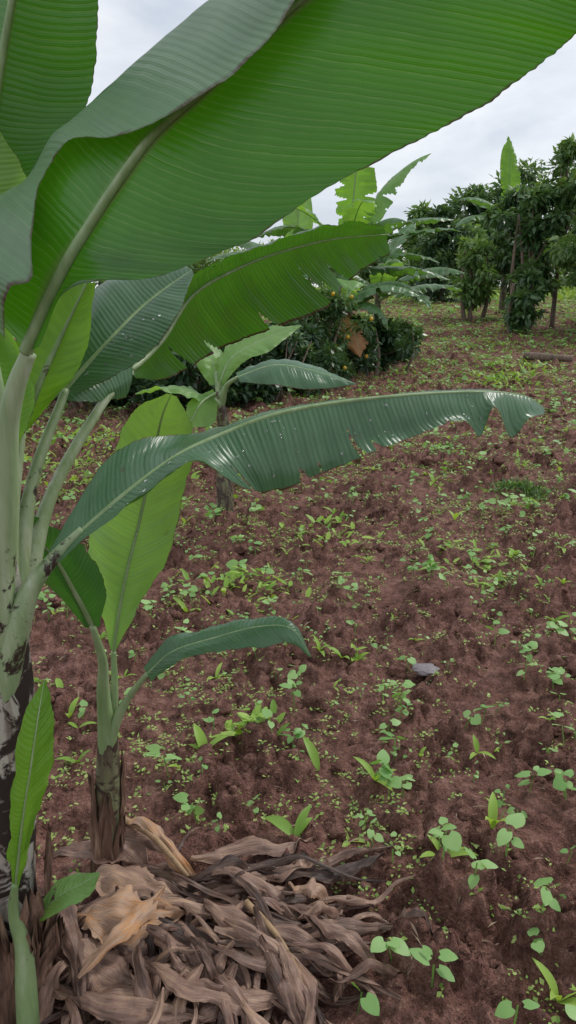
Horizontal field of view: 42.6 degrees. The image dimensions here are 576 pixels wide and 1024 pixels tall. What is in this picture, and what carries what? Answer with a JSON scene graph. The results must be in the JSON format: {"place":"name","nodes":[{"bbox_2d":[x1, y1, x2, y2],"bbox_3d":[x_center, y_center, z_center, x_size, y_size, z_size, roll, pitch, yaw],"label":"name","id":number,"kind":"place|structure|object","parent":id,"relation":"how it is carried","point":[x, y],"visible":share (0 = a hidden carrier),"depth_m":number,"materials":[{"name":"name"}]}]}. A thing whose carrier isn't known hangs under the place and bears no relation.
{"place":"outdoors","nodes":[
{"label":"outdoors","id":0,"kind":"place"},
{"bbox_2d":[12,294,575,1023],"bbox_3d":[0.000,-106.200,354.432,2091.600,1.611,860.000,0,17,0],"label":"ground","id":1,"kind":"structure","parent":0,"point":[474,990],"depth_m":2.91,"materials":[{"name":"soil"}]},
{"bbox_2d":[70,346,169,408],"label":"coffee bush","id":2,"kind":"object","parent":1,"relation":"on","point":[130,395],"visible":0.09,"depth_m":9.40,"materials":[{"name":"green plant"}]},
{"bbox_2d":[33,394,310,893],"bbox_3d":[-0.254,0.404,1.750,0.613,1.341,0.318,0,17,0],"label":"banana sucker","id":3,"kind":"object","parent":1,"relation":"on","point":[110,576],"visible":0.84,"depth_m":1.75,"materials":[{"name":"green plant"}]},
{"bbox_2d":[128,347,240,406],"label":"coffee bush","id":4,"kind":"object","parent":1,"relation":"on","point":[192,377],"visible":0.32,"depth_m":8.91,"materials":[{"name":"green plant"}]},
{"bbox_2d":[135,325,356,511],"bbox_3d":[-0.244,-0.578,5.066,1.437,1.385,0.715,4,17,13],"label":"banana plant","id":5,"kind":"object","parent":1,"relation":"on","point":[218,368],"visible":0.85,"depth_m":4.92,"materials":[{"name":"green plant"}]},
{"bbox_2d":[37,816,475,1023],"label":"dry banana leaves","id":6,"kind":"object","parent":1,"relation":"on","point":[123,956],"visible":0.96,"depth_m":1.67,"materials":[{"name":"brown plant"}]},
{"bbox_2d":[201,323,311,408],"bbox_3d":[-0.550,-1.975,9.807,1.719,1.244,1.436,0,17,0],"label":"coffee bush","id":7,"kind":"object","parent":1,"relation":"on","point":[267,392],"visible":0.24,"depth_m":9.62,"materials":[{"name":"green plant"}]},
{"bbox_2d":[206,198,312,274],"bbox_3d":[0.031,-4.398,13.499,3.088,3.396,2.261,0,17,0],"label":"banana plant","id":8,"kind":"object","parent":1,"relation":"on","point":[298,218],"visible":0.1,"depth_m":13.69,"materials":[{"name":"green plant"}]},
{"bbox_2d":[0,0,575,1023],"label":"banana plant","id":9,"kind":"object","parent":1,"relation":"on","point":[208,128],"visible":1,"depth_m":1.23,"materials":[{"name":"green plant"}]},
{"bbox_2d":[13,288,575,1023],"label":"bean seedlings","id":10,"kind":"object","parent":1,"relation":"on","point":[423,954],"visible":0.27,"depth_m":3.06,"materials":[{"name":"green plant"}]},
{"bbox_2d":[22,357,566,743],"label":"weed clumps","id":11,"kind":"object","parent":1,"relation":"on","point":[256,716],"visible":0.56,"depth_m":4.33,"materials":[{"name":"green plant"}]},
{"bbox_2d":[245,317,348,396],"bbox_3d":[-0.084,-2.172,10.447,1.864,1.210,1.496,-5,18,-16],"label":"coffee bush","id":12,"kind":"object","parent":1,"relation":"on","point":[314,356],"visible":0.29,"depth_m":10.26,"materials":[{"name":"green plant"}]},
{"bbox_2d":[22,293,575,1023],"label":"weed cover","id":13,"kind":"object","parent":1,"relation":"on","point":[388,883],"visible":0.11,"depth_m":3.21,"materials":[{"name":"green plant"}]},
{"bbox_2d":[33,414,571,985],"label":"straw bits","id":14,"kind":"object","parent":1,"relation":"on","point":[355,720],"visible":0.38,"depth_m":2.60,"materials":[{"name":"plant"}]},
{"bbox_2d":[35,296,575,1005],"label":"lance leaf seedlings","id":15,"kind":"object","parent":1,"relation":"on","point":[285,826],"visible":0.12,"depth_m":2.52,"materials":[{"name":"green plant"}]},
{"bbox_2d":[90,238,575,289],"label":"distant trees","id":16,"kind":"object","parent":1,"relation":"on","point":[196,267],"visible":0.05,"depth_m":46.35,"materials":[{"name":"green plant"}]},
{"bbox_2d":[294,285,375,380],"bbox_3d":[0.392,-2.564,10.976,1.636,1.600,1.468,13,21,37],"label":"orange tree","id":17,"kind":"object","parent":1,"relation":"on","point":[332,314],"visible":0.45,"depth_m":10.75,"materials":[{"name":"green plant"}]},
{"bbox_2d":[255,153,460,314],"bbox_3d":[1.176,-4.268,12.403,3.488,3.865,1.975,0,17,0],"label":"banana plant","id":18,"kind":"object","parent":1,"relation":"on","point":[357,205],"visible":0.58,"depth_m":12.54,"materials":[{"name":"green plant"}]},
{"bbox_2d":[336,311,382,377],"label":"orange tree","id":19,"kind":"object","parent":1,"relation":"on","point":[371,349],"visible":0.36,"depth_m":11.79,"materials":[{"name":"green plant"}]},
{"bbox_2d":[324,221,419,367],"bbox_3d":[0.749,-3.274,11.597,2.715,2.522,1.627,0,17,0],"label":"banana plant","id":20,"kind":"object","parent":1,"relation":"on","point":[357,345],"visible":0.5,"depth_m":11.47,"materials":[{"name":"green plant"}]},
{"bbox_2d":[357,240,408,288],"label":"shade tree","id":21,"kind":"object","parent":1,"relation":"on","point":[364,275],"visible":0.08,"depth_m":38.04,"materials":[{"name":"green plant"}]},
{"bbox_2d":[350,312,422,371],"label":"coffee bush","id":22,"kind":"object","parent":1,"relation":"on","point":[391,347],"visible":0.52,"depth_m":12.53,"materials":[{"name":"green plant"}]},
{"bbox_2d":[353,223,463,319],"bbox_3d":[2.043,-4.201,14.105,3.034,2.622,1.703,-5,17,-15],"label":"banana plant","id":23,"kind":"object","parent":1,"relation":"on","point":[394,243],"visible":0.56,"depth_m":14.15,"materials":[{"name":"green plant"}]},
{"bbox_2d":[391,315,426,360],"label":"coffee bush","id":24,"kind":"object","parent":1,"relation":"on","point":[407,327],"visible":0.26,"depth_m":13.87,"materials":[{"name":"green plant"}]},
{"bbox_2d":[395,199,447,286],"bbox_3d":[6.665,-12.718,35.987,5.282,4.632,4.418,0,17,0],"label":"shade tree","id":25,"kind":"object","parent":1,"relation":"on","point":[418,212],"visible":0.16,"depth_m":35.27,"materials":[{"name":"green plant"}]},
{"bbox_2d":[412,663,439,675],"bbox_3d":[0.563,0.640,3.013,0.114,0.032,0.092,0,17,0],"label":"stone","id":26,"kind":"object","parent":1,"relation":"on","point":[424,669],"visible":0.95,"depth_m":2.99,"materials":[{"name":"grey stone"}]},
{"bbox_2d":[404,204,474,302],"bbox_3d":[5.685,-9.424,27.313,2.594,3.712,3.320,-13,21,-37],"label":"mango tree","id":27,"kind":"object","parent":1,"relation":"on","point":[441,247],"visible":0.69,"depth_m":26.97,"materials":[{"name":"green plant"}]},
{"bbox_2d":[441,183,504,284],"bbox_3d":[9.146,-13.589,37.152,6.249,5.700,5.641,0,17,0],"label":"shade tree","id":28,"kind":"object","parent":1,"relation":"on","point":[479,191],"visible":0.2,"depth_m":36.63,"materials":[{"name":"green plant"}]},
{"bbox_2d":[447,220,498,286],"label":"shade tree","id":29,"kind":"object","parent":1,"relation":"on","point":[482,233],"visible":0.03,"depth_m":33.20,"materials":[{"name":"green plant"}]},
{"bbox_2d":[445,232,503,321],"bbox_3d":[5.265,-6.580,20.869,1.631,2.526,2.013,0,17,0],"label":"coffee tree","id":30,"kind":"object","parent":1,"relation":"on","point":[476,288],"visible":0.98,"depth_m":20.71,"materials":[{"name":"green plant"}]},
{"bbox_2d":[479,184,529,311],"bbox_3d":[6.502,-7.415,21.319,2.017,3.805,2.590,0,17,0],"label":"coffee tree","id":31,"kind":"object","parent":1,"relation":"on","point":[501,260],"visible":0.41,"depth_m":20.81,"materials":[{"name":"green plant"}]},
{"bbox_2d":[455,136,554,313],"bbox_3d":[6.563,-8.476,21.995,3.265,5.245,2.235,0,17,0],"label":"banana plant","id":32,"kind":"object","parent":1,"relation":"on","point":[510,173],"visible":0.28,"depth_m":22.20,"materials":[{"name":"green plant"}]},
{"bbox_2d":[465,157,573,287],"bbox_3d":[11.817,-14.900,38.808,6.860,6.974,6.362,-11,20,-32],"label":"shade tree","id":33,"kind":"object","parent":1,"relation":"on","point":[528,176],"visible":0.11,"depth_m":37.63,"materials":[{"name":"green plant"}]},
{"bbox_2d":[478,475,565,502],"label":"grass tuft","id":34,"kind":"object","parent":1,"relation":"on","point":[528,490],"visible":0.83,"depth_m":5.63,"materials":[{"name":"green plant"}]},
{"bbox_2d":[501,267,558,333],"bbox_3d":[5.822,-5.223,18.368,1.289,1.722,1.422,-11,20,-33],"label":"coffee tree","id":35,"kind":"object","parent":1,"relation":"on","point":[525,298],"visible":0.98,"depth_m":18.08,"materials":[{"name":"green plant"}]},
{"bbox_2d":[489,183,575,296],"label":"coffee tree","id":36,"kind":"object","parent":1,"relation":"on","point":[536,230],"visible":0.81,"depth_m":18.56,"materials":[{"name":"green plant"}]},
{"bbox_2d":[523,352,572,361],"bbox_3d":[4.838,-2.887,13.774,0.878,0.159,0.197,6,18,20],"label":"log","id":37,"kind":"object","parent":1,"relation":"on","point":[546,357],"visible":0.91,"depth_m":13.70,"materials":[{"name":"brown wood"}]},
{"bbox_2d":[531,133,575,328],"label":"coffee tree","id":38,"kind":"object","parent":1,"relation":"on","point":[565,159],"visible":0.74,"depth_m":18.44,"materials":[{"name":"green plant"}]},
{"bbox_2d":[543,169,575,283],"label":"coffee tree","id":39,"kind":"object","parent":1,"relation":"on","point":[565,257],"visible":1,"depth_m":17.41,"materials":[{"name":"green plant"}]},
{"bbox_2d":[550,160,575,287],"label":"shade tree","id":40,"kind":"object","parent":1,"relation":"on","point":[573,232],"visible":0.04,"depth_m":39.35,"materials":[{"name":"green plant"}]},
{"bbox_2d":[86,0,575,287],"label":"sky","id":41,"kind":"structure","parent":0,"point":[536,112],"materials":[{"name":"white"}]},
{"bbox_2d":[314,285,575,300],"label":"field edge grass","id":42,"kind":"structure","parent":0,"point":[568,292],"depth_m":30.34,"materials":[{"name":"green plant"}]}
]}

